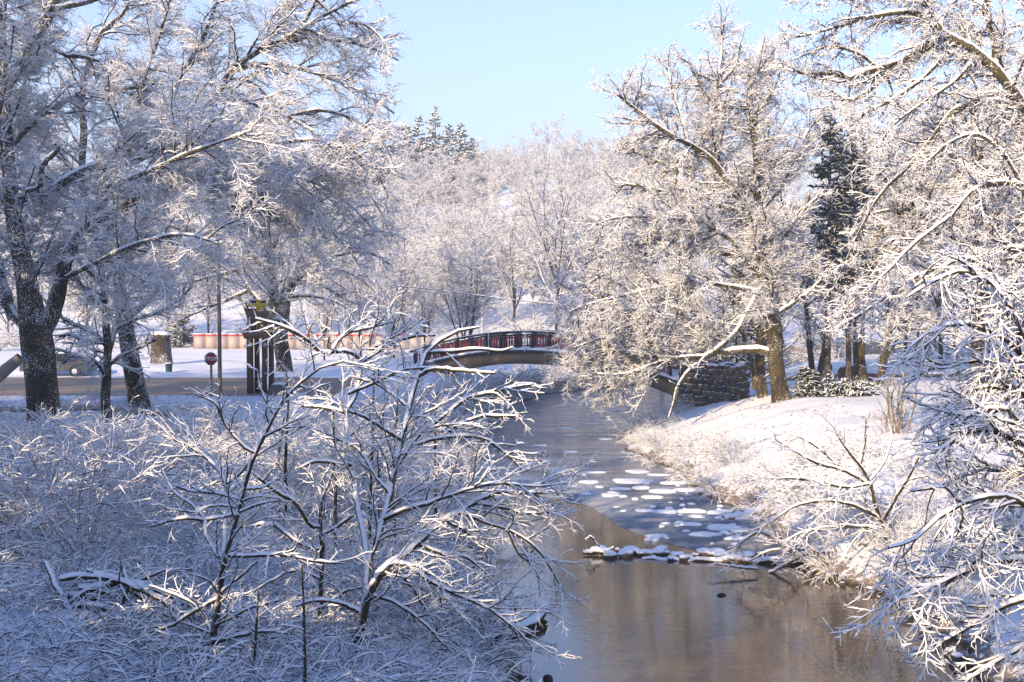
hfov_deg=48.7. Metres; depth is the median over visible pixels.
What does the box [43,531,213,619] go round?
brush pile
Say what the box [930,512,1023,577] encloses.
shrub
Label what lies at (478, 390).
shrub
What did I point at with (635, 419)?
shrub
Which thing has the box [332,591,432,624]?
shrub
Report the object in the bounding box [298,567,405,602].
shrub
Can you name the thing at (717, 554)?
river stone
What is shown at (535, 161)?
hillside tree
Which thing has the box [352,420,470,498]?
shrub
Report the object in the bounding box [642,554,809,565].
sunken log
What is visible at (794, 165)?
hillside tree
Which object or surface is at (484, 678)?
shrub
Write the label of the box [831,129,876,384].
spruce tree
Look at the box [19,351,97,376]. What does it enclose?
parked car
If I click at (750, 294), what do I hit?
frosted tree
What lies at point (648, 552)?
river stone
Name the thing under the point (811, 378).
evergreen shrub
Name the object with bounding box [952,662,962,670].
bank stone
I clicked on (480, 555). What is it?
shrub
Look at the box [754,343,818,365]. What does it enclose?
shrub
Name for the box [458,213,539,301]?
hillside tree
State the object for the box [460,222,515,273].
hillside tree
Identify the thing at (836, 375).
path
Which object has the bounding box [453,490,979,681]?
water
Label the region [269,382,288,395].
boulder
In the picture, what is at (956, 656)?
bank stone
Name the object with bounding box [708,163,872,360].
frosted tree
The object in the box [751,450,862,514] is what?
shrub
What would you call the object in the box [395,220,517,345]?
multi stem tree
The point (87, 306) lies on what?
frosted tree
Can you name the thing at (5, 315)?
hillside tree
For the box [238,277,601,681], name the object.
leaning tree
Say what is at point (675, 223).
frosted tree
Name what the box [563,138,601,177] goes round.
hillside tree
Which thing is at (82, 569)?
shrub
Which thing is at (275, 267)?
hillside tree
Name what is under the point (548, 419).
ice
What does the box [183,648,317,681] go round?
shrub
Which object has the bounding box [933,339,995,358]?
shrub
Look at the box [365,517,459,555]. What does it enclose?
shrub
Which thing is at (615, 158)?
hillside tree
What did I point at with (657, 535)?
ice floe
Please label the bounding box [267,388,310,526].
sapling
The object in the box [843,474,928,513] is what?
shrub
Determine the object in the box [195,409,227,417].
shrub
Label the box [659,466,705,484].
shrub
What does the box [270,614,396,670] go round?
shrub
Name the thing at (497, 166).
hillside tree
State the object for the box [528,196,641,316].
frosted tree
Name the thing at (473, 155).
fir tree
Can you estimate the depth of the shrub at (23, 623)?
18.82 m
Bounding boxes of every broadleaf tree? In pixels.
[13,0,232,408]
[126,56,405,371]
[532,0,841,422]
[731,192,888,374]
[760,0,1023,343]
[763,45,968,381]
[807,81,1023,385]
[833,19,1023,386]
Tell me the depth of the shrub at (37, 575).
21.05 m
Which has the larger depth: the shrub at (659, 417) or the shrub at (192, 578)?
the shrub at (659, 417)
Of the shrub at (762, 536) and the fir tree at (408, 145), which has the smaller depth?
the shrub at (762, 536)
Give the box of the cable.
[381,283,617,306]
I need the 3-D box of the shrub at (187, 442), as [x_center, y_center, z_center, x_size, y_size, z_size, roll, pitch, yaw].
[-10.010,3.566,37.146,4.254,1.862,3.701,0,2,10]
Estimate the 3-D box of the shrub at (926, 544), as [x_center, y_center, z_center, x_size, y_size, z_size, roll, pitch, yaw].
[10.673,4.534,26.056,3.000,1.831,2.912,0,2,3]
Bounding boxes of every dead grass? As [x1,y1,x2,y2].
[620,412,1023,655]
[624,421,1003,609]
[698,388,1005,519]
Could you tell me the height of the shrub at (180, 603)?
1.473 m
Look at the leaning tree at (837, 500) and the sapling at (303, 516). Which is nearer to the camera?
the sapling at (303, 516)
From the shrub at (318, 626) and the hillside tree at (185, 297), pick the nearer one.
the shrub at (318, 626)
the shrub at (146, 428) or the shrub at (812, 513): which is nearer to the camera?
the shrub at (812, 513)
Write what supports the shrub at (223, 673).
on the ground at (764, 422)
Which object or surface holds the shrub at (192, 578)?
on the ground at (764, 422)
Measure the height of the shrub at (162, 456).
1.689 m
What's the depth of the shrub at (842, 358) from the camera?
90.76 m
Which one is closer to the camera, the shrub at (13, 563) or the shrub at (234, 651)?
the shrub at (234, 651)
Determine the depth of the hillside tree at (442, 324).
130.76 m
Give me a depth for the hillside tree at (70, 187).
205.19 m
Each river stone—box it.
[603,550,615,558]
[618,548,633,557]
[624,545,638,554]
[636,551,643,555]
[643,549,654,555]
[653,547,664,555]
[667,555,675,560]
[670,551,681,556]
[679,554,689,560]
[697,547,709,556]
[710,547,725,556]
[713,552,728,556]
[731,553,745,562]
[739,551,754,557]
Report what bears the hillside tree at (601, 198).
on the ground at (764, 422)
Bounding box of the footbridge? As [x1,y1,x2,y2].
[410,330,678,411]
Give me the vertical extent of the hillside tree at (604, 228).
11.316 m
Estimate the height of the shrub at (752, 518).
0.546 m
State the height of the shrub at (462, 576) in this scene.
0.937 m
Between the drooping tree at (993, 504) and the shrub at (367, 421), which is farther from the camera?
the shrub at (367, 421)
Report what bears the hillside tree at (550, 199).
on the ground at (764, 422)
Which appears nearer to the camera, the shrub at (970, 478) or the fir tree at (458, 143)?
the shrub at (970, 478)
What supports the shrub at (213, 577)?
on the ground at (764, 422)
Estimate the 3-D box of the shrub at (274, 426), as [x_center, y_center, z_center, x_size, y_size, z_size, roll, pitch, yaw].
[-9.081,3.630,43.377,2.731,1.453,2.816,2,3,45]
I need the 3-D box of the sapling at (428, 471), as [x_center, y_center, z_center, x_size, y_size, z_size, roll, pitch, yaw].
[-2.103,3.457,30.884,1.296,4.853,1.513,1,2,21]
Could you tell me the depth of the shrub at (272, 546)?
25.46 m
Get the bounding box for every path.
[0,405,178,415]
[767,373,1016,383]
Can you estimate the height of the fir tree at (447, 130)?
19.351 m
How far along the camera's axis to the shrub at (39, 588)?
20.68 m
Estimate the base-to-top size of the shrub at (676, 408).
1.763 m
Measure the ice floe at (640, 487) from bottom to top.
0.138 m
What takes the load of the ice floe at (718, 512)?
on the ice
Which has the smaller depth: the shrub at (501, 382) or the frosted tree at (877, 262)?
the shrub at (501, 382)
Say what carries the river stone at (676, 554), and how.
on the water
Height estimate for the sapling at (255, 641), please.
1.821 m
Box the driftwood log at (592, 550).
[583,545,613,554]
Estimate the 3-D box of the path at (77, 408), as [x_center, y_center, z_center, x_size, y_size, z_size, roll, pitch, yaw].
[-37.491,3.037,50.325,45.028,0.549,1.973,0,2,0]
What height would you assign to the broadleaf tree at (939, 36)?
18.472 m
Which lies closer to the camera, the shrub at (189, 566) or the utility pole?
the shrub at (189, 566)
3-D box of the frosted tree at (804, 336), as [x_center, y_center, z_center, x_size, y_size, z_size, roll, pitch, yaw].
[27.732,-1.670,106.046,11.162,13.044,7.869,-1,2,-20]
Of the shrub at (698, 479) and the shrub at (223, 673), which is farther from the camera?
the shrub at (698, 479)
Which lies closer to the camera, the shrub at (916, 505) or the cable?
the shrub at (916, 505)
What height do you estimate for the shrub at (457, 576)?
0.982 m
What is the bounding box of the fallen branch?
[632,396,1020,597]
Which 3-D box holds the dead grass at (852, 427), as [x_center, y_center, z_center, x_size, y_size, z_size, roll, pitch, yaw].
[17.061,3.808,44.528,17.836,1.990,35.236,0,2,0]
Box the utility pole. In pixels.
[209,227,231,391]
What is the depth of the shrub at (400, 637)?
21.38 m
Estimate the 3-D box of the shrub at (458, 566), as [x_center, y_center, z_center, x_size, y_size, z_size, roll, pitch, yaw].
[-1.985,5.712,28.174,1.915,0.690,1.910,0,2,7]
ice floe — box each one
[578,480,598,483]
[583,471,606,472]
[601,493,620,496]
[610,487,631,489]
[613,478,655,483]
[625,469,649,472]
[632,485,650,489]
[635,508,652,511]
[641,495,663,498]
[644,537,659,541]
[645,534,667,537]
[647,473,669,475]
[649,488,677,492]
[651,509,677,513]
[660,481,689,483]
[674,488,701,491]
[678,508,706,512]
[680,522,701,525]
[688,514,705,517]
[688,531,722,536]
[706,524,741,530]
[707,510,725,514]
[715,515,759,519]
[718,509,732,512]
[723,536,747,539]
[730,528,749,531]
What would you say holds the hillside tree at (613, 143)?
on the ground at (764, 422)
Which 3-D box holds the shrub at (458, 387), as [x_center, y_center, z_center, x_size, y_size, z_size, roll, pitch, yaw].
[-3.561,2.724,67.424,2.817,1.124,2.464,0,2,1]
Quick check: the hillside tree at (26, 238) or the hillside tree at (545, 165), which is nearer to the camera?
the hillside tree at (26, 238)
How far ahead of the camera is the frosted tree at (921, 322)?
101.92 m
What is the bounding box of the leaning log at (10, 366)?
[0,354,21,382]
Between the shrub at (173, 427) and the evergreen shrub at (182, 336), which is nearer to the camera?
the shrub at (173, 427)
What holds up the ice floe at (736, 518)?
on the ice
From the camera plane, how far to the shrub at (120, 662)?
17.43 m
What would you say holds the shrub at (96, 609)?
on the ground at (764, 422)
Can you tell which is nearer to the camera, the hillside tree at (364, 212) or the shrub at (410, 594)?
the shrub at (410, 594)
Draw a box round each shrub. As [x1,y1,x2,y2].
[0,322,19,350]
[0,332,19,346]
[0,395,184,510]
[0,396,104,475]
[0,397,139,529]
[0,402,162,480]
[0,406,239,554]
[0,511,49,564]
[0,517,125,566]
[0,524,42,559]
[0,525,42,578]
[0,550,131,588]
[0,559,77,613]
[0,560,44,606]
[0,562,83,592]
[0,581,77,625]
[0,591,89,652]
[0,592,138,667]
[0,623,120,679]
[0,628,60,681]
[0,636,62,681]
[1,401,85,433]
[6,651,158,681]
[9,417,105,446]
[9,631,160,681]
[11,545,93,573]
[12,592,170,641]
[26,430,220,515]
[28,600,200,670]
[48,636,222,681]
[54,549,194,588]
[55,425,242,527]
[55,610,273,681]
[58,639,188,681]
[60,397,81,412]
[60,581,156,618]
[61,407,84,418]
[62,550,138,571]
[74,386,100,402]
[74,414,127,438]
[74,603,175,626]
[78,459,259,542]
[83,568,252,628]
[90,547,156,569]
[95,583,259,658]
[97,334,140,348]
[101,400,250,480]
[101,402,137,420]
[104,438,204,464]
[108,619,162,645]
[117,581,275,645]
[118,420,175,441]
[118,556,211,578]
[119,401,142,410]
[120,557,205,597]
[125,521,274,587]
[130,618,260,674]
[134,419,171,433]
[139,651,263,681]
[144,381,354,482]
[145,670,272,681]
[147,594,315,667]
[149,404,173,416]
[153,550,247,597]
[160,419,255,467]
[164,414,362,536]
[165,315,196,347]
[165,402,199,410]
[166,573,263,604]
[168,655,263,681]
[174,580,306,634]
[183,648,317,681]
[191,622,349,679]
[192,560,291,604]
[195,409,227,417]
[196,406,423,527]
[208,407,245,431]
[213,460,314,514]
[229,612,365,666]
[231,587,329,635]
[231,635,388,681]
[235,415,367,475]
[240,558,308,586]
[242,575,343,617]
[243,417,444,508]
[243,529,330,545]
[244,419,306,442]
[246,396,369,454]
[249,593,371,637]
[252,505,349,528]
[253,559,341,592]
[257,543,358,569]
[260,518,368,556]
[261,624,432,681]
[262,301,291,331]
[263,414,318,434]
[269,545,359,582]
[270,571,405,612]
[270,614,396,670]
[279,657,380,681]
[286,525,418,593]
[288,578,411,629]
[290,420,414,469]
[295,412,328,426]
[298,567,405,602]
[306,528,428,570]
[306,600,412,650]
[309,409,329,418]
[310,415,377,432]
[322,506,417,543]
[327,588,460,647]
[327,598,482,670]
[329,642,498,681]
[332,521,419,549]
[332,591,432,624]
[333,470,419,489]
[338,413,394,434]
[338,521,415,555]
[339,547,434,573]
[347,647,450,681]
[349,557,478,614]
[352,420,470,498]
[356,421,468,478]
[356,649,475,681]
[362,476,414,504]
[365,387,464,427]
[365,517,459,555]
[367,489,471,545]
[371,551,453,587]
[379,480,539,555]
[380,389,457,420]
[384,406,450,437]
[392,375,462,409]
[395,477,458,517]
[396,454,506,521]
[399,556,474,583]
[400,600,493,636]
[401,372,458,398]
[401,600,543,664]
[410,582,526,646]
[412,439,495,480]
[412,628,535,680]
[421,405,489,430]
[424,394,463,412]
[424,418,482,442]
[427,540,501,578]
[428,325,487,345]
[431,371,481,388]
[434,545,465,558]
[436,438,493,459]
[437,379,475,394]
[437,557,468,573]
[438,562,496,598]
[442,404,496,436]
[442,442,479,476]
[445,372,492,390]
[445,390,471,403]
[445,667,517,681]
[446,609,528,654]
[450,379,488,395]
[450,394,508,421]
[453,643,540,681]
[458,365,512,390]
[466,564,518,591]
[468,400,505,422]
[483,402,519,413]
[485,367,529,387]
[486,364,550,383]
[487,384,515,400]
[494,377,532,394]
[500,313,551,338]
[505,394,522,408]
[508,385,541,398]
[512,364,561,391]
[515,368,547,382]
[537,365,566,372]
[544,373,562,385]
[561,316,606,332]
[562,376,585,387]
[565,369,592,380]
[601,408,661,435]
[612,398,663,425]
[613,423,646,444]
[621,437,681,467]
[622,422,679,447]
[625,429,661,438]
[626,407,674,433]
[630,420,682,453]
[633,390,687,424]
[643,408,680,423]
[646,389,696,416]
[659,449,710,476]
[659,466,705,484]
[663,419,718,450]
[664,427,734,460]
[678,461,723,490]
[682,478,734,503]
[687,420,770,466]
[698,413,761,453]
[727,469,789,491]
[728,474,788,513]
[732,350,799,372]
[739,512,768,523]
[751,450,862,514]
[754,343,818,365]
[756,521,792,541]
[760,467,796,479]
[762,417,855,470]
[772,471,823,494]
[774,531,884,587]
[779,490,828,506]
[784,493,865,539]
[790,365,824,397]
[791,326,823,337]
[791,342,837,361]
[792,370,881,397]
[796,505,843,522]
[807,494,905,544]
[813,344,852,360]
[832,423,905,462]
[833,478,923,530]
[839,464,890,481]
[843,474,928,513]
[849,471,978,556]
[853,419,981,483]
[854,539,941,586]
[857,541,933,564]
[861,347,933,435]
[882,475,969,519]
[887,350,933,364]
[889,428,1019,497]
[889,510,1002,557]
[891,331,951,357]
[901,569,999,621]
[906,503,1017,575]
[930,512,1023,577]
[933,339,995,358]
[970,481,1023,510]
[998,509,1022,540]
[999,542,1023,593]
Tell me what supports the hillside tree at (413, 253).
on the ground at (764, 422)
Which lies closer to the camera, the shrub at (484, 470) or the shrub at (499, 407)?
the shrub at (484, 470)
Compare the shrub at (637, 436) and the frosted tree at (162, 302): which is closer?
the shrub at (637, 436)
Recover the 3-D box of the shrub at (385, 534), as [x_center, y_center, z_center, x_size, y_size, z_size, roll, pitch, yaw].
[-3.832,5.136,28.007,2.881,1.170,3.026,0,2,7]
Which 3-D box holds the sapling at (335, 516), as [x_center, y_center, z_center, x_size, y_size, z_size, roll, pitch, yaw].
[-3.889,3.048,26.001,1.381,4.517,1.450,0,2,0]
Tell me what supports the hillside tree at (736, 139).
on the ground at (764, 422)
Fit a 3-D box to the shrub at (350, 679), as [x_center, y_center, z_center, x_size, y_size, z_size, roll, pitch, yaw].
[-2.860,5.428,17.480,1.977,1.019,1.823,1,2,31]
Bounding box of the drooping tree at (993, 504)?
[822,240,1023,681]
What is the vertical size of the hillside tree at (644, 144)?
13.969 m
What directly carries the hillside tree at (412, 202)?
on the ground at (764, 422)
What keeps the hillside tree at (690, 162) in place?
on the ground at (764, 422)
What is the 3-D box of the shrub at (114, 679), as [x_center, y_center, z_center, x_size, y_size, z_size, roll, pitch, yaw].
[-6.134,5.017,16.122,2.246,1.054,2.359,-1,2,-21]
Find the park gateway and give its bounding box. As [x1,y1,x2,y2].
[242,299,275,392]
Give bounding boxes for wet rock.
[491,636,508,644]
[515,675,531,681]
[543,674,552,681]
[716,593,725,596]
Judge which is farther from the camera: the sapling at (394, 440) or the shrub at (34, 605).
the sapling at (394, 440)
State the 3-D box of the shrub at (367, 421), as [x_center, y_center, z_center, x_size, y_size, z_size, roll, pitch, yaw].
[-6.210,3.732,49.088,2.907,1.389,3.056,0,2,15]
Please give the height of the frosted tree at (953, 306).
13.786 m
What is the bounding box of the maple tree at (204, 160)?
[0,0,411,425]
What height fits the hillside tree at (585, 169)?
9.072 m
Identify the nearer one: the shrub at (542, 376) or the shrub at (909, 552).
the shrub at (909, 552)
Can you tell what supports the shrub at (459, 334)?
on the ground at (764, 422)
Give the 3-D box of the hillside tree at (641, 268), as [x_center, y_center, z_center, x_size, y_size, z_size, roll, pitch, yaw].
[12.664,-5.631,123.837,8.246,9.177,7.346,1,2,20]
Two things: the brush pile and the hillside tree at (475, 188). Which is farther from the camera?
the hillside tree at (475, 188)
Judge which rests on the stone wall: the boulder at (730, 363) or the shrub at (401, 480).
the boulder at (730, 363)
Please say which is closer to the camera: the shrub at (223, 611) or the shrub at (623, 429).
the shrub at (223, 611)
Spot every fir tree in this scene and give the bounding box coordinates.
[381,121,428,200]
[390,115,447,205]
[394,124,415,205]
[409,105,459,204]
[430,124,459,204]
[434,122,492,202]
[452,137,501,199]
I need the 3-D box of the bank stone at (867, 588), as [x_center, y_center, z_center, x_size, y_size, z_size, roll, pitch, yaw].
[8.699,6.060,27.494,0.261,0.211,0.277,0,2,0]
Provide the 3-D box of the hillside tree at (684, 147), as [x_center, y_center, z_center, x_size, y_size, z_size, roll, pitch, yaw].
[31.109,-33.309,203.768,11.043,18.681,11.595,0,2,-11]
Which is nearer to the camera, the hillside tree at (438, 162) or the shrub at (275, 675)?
the shrub at (275, 675)
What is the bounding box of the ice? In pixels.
[449,384,791,557]
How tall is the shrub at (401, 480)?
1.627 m
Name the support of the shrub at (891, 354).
on the ground at (764, 422)
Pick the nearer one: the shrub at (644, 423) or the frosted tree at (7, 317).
the shrub at (644, 423)
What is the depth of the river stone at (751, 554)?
31.11 m
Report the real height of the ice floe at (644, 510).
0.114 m
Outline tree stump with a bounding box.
[150,331,173,363]
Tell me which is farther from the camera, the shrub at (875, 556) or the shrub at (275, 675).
the shrub at (875, 556)
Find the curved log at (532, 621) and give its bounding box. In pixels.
[507,602,547,629]
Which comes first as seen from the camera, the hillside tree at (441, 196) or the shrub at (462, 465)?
the shrub at (462, 465)
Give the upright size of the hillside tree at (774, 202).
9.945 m
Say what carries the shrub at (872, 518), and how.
on the ground at (764, 422)
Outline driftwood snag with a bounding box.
[585,535,599,555]
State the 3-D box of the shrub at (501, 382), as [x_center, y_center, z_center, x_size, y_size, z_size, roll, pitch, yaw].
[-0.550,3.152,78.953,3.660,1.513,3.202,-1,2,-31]
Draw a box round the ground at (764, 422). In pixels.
[0,186,1023,681]
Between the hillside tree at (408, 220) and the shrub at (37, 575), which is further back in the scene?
the hillside tree at (408, 220)
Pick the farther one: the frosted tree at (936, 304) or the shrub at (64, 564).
the frosted tree at (936, 304)
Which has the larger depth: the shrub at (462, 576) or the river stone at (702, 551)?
the river stone at (702, 551)
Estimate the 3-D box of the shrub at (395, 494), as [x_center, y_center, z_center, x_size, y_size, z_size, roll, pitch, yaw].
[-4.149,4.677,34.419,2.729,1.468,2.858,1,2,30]
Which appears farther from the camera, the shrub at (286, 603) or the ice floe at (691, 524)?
the ice floe at (691, 524)
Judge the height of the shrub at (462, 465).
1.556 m
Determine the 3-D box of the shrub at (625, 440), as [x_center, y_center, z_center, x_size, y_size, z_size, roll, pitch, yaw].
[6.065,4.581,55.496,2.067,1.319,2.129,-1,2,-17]
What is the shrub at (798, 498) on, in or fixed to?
on the ground at (764, 422)
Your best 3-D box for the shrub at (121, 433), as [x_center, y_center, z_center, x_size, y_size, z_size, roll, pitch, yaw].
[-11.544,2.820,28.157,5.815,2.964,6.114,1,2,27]
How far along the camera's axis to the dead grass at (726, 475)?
39.25 m
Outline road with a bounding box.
[0,377,354,395]
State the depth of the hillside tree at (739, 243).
149.44 m
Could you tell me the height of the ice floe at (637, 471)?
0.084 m
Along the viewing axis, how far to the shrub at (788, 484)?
38.16 m
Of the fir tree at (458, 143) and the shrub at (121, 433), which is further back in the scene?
the fir tree at (458, 143)
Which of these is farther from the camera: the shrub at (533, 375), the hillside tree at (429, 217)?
the hillside tree at (429, 217)
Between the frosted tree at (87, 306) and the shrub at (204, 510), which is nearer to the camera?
the shrub at (204, 510)
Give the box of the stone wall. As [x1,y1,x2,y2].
[677,361,750,410]
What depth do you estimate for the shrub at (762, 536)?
33.51 m
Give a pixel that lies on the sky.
(491, 67)
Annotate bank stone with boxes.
[824,572,838,579]
[864,586,874,593]
[944,647,956,656]
[949,652,965,662]
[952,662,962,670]
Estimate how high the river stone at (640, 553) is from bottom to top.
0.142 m
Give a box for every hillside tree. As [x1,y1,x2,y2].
[0,175,53,318]
[0,269,16,339]
[34,212,71,244]
[36,243,95,316]
[40,262,133,337]
[49,158,94,210]
[149,201,204,246]
[150,280,210,331]
[237,227,295,330]
[298,206,374,317]
[310,231,396,331]
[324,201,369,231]
[331,188,396,265]
[344,240,435,330]
[349,174,421,229]
[363,200,422,278]
[375,180,435,264]
[375,248,437,324]
[376,133,432,205]
[379,170,444,242]
[380,165,439,211]
[387,234,446,309]
[393,159,419,193]
[395,203,470,268]
[398,156,455,215]
[400,193,507,319]
[407,258,466,333]
[409,200,493,304]
[412,158,455,206]
[414,200,481,252]
[418,140,464,203]
[425,169,485,234]
[438,234,523,332]
[440,176,487,224]
[447,151,480,194]
[447,158,497,207]
[451,157,520,232]
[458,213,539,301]
[460,190,511,246]
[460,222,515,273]
[465,136,504,191]
[472,142,524,188]
[474,155,514,212]
[479,185,548,297]
[483,227,594,317]
[491,141,545,198]
[494,164,558,212]
[496,127,531,187]
[497,211,550,246]
[500,149,536,179]
[503,188,547,233]
[507,208,591,308]
[508,175,601,280]
[514,152,548,188]
[523,107,576,184]
[531,208,600,263]
[533,222,611,317]
[534,148,556,184]
[536,146,564,183]
[540,162,580,204]
[542,179,589,238]
[543,137,583,183]
[547,127,591,189]
[547,156,607,211]
[549,124,607,182]
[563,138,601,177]
[567,159,613,198]
[570,131,622,189]
[574,185,629,227]
[576,218,611,288]
[577,208,641,261]
[578,156,624,212]
[581,208,630,288]
[583,120,655,200]
[597,138,632,171]
[597,253,659,303]
[600,118,662,179]
[615,188,680,280]
[619,124,672,177]
[619,159,675,228]
[625,142,668,201]
[645,235,707,316]
[660,112,708,189]
[666,143,710,188]
[700,139,733,185]
[700,204,733,237]
[702,210,748,279]
[722,134,763,178]
[751,188,784,218]
[764,142,818,199]
[766,140,804,201]
[787,162,811,200]
[796,170,860,223]
[809,157,842,188]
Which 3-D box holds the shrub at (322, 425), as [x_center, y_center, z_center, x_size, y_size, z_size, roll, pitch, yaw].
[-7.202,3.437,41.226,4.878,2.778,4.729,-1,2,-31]
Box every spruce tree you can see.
[792,105,871,386]
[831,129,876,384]
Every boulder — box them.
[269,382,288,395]
[718,361,734,369]
[734,363,746,371]
[838,365,853,380]
[867,371,877,381]
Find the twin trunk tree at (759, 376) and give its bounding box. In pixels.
[701,236,797,397]
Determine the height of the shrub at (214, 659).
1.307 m
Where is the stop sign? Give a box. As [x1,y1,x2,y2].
[204,352,216,396]
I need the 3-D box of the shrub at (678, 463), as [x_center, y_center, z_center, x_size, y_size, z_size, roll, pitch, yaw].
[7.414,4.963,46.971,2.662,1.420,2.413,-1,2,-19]
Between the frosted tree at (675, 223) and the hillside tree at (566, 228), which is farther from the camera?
the hillside tree at (566, 228)
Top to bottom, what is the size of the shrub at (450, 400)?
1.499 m
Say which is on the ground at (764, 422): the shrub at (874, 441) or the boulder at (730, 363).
the shrub at (874, 441)
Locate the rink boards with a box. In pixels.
[193,332,431,350]
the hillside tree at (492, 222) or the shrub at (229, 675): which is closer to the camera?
the shrub at (229, 675)
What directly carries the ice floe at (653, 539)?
on the ice
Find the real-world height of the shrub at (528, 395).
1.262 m
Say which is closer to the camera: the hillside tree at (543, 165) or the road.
the road
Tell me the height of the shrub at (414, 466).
2.911 m
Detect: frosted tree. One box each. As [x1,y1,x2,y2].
[0,251,46,336]
[2,199,88,312]
[32,249,112,338]
[106,252,159,323]
[135,218,224,331]
[171,228,239,333]
[202,184,333,325]
[222,253,295,333]
[281,241,367,333]
[292,267,360,359]
[302,231,417,355]
[331,239,395,333]
[349,181,462,332]
[350,254,445,357]
[377,236,474,332]
[396,257,458,353]
[460,203,557,329]
[481,146,605,337]
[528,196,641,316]
[581,241,706,331]
[631,148,748,317]
[660,251,788,363]
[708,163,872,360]
[722,244,808,341]
[783,281,853,358]
[803,171,957,365]
[804,151,962,336]
[809,230,879,355]
[868,159,1023,358]
[885,232,960,342]
[911,217,1010,357]
[958,238,1023,357]
[987,243,1023,344]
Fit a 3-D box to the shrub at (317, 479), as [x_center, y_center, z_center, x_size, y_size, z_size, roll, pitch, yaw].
[-6.045,3.469,28.593,5.033,2.915,4.787,1,2,34]
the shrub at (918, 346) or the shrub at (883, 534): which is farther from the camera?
the shrub at (918, 346)
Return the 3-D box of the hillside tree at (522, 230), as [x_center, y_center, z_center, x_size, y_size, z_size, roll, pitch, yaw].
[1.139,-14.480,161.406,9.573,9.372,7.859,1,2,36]
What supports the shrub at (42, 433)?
on the ground at (764, 422)
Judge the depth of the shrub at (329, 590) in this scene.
22.59 m
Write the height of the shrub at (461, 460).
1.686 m
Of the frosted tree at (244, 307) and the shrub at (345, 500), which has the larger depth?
the frosted tree at (244, 307)
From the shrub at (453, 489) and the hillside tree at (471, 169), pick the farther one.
the hillside tree at (471, 169)
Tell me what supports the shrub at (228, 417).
on the ground at (764, 422)
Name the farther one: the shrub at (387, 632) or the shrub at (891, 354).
the shrub at (891, 354)
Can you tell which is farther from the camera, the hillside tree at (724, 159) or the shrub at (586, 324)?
the hillside tree at (724, 159)
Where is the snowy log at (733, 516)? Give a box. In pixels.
[722,495,778,520]
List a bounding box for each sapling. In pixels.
[137,314,408,653]
[228,447,382,615]
[241,584,274,673]
[260,418,307,523]
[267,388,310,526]
[275,557,335,681]
[311,380,374,550]
[345,367,400,543]
[364,374,421,543]
[367,395,405,518]
[405,382,457,540]
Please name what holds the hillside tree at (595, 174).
on the ground at (764, 422)
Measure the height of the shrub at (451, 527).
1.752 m
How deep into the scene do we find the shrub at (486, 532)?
32.09 m
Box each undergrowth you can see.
[0,393,530,681]
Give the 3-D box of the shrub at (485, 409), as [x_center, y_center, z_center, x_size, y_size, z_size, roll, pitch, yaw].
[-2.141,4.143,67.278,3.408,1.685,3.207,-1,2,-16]
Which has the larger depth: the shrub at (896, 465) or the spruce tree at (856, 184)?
the spruce tree at (856, 184)
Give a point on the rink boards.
(205, 340)
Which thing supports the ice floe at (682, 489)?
on the ice
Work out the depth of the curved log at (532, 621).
24.38 m
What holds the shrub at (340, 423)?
on the ground at (764, 422)
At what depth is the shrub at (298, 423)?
47.33 m
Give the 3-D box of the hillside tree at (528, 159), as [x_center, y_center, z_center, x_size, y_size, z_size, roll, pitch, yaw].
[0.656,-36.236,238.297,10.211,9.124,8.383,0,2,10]
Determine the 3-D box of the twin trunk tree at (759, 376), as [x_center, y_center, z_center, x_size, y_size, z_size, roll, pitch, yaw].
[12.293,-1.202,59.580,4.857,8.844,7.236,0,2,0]
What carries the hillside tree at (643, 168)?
on the ground at (764, 422)
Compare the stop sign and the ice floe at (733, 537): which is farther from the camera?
the stop sign
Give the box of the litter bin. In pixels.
[165,362,171,371]
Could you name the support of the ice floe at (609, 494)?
on the ice
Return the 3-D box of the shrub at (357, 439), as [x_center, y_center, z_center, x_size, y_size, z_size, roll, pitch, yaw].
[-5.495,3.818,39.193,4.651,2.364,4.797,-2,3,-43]
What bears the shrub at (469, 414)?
on the ground at (764, 422)
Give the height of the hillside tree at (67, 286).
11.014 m
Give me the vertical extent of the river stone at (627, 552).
0.304 m
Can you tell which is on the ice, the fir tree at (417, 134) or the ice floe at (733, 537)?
the ice floe at (733, 537)
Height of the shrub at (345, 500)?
3.403 m
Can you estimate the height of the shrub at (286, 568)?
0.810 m
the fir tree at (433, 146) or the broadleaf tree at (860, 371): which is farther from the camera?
the fir tree at (433, 146)
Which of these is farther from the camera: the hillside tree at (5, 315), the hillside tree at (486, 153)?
the hillside tree at (486, 153)
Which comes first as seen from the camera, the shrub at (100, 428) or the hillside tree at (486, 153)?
the shrub at (100, 428)
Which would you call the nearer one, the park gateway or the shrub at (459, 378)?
the park gateway
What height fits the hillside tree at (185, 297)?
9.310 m
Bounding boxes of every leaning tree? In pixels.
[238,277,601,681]
[726,398,934,567]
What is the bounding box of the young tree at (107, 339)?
[42,170,199,424]
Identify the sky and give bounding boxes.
[0,0,1023,217]
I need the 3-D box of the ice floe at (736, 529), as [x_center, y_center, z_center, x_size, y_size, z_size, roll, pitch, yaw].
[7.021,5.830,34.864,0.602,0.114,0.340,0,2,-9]

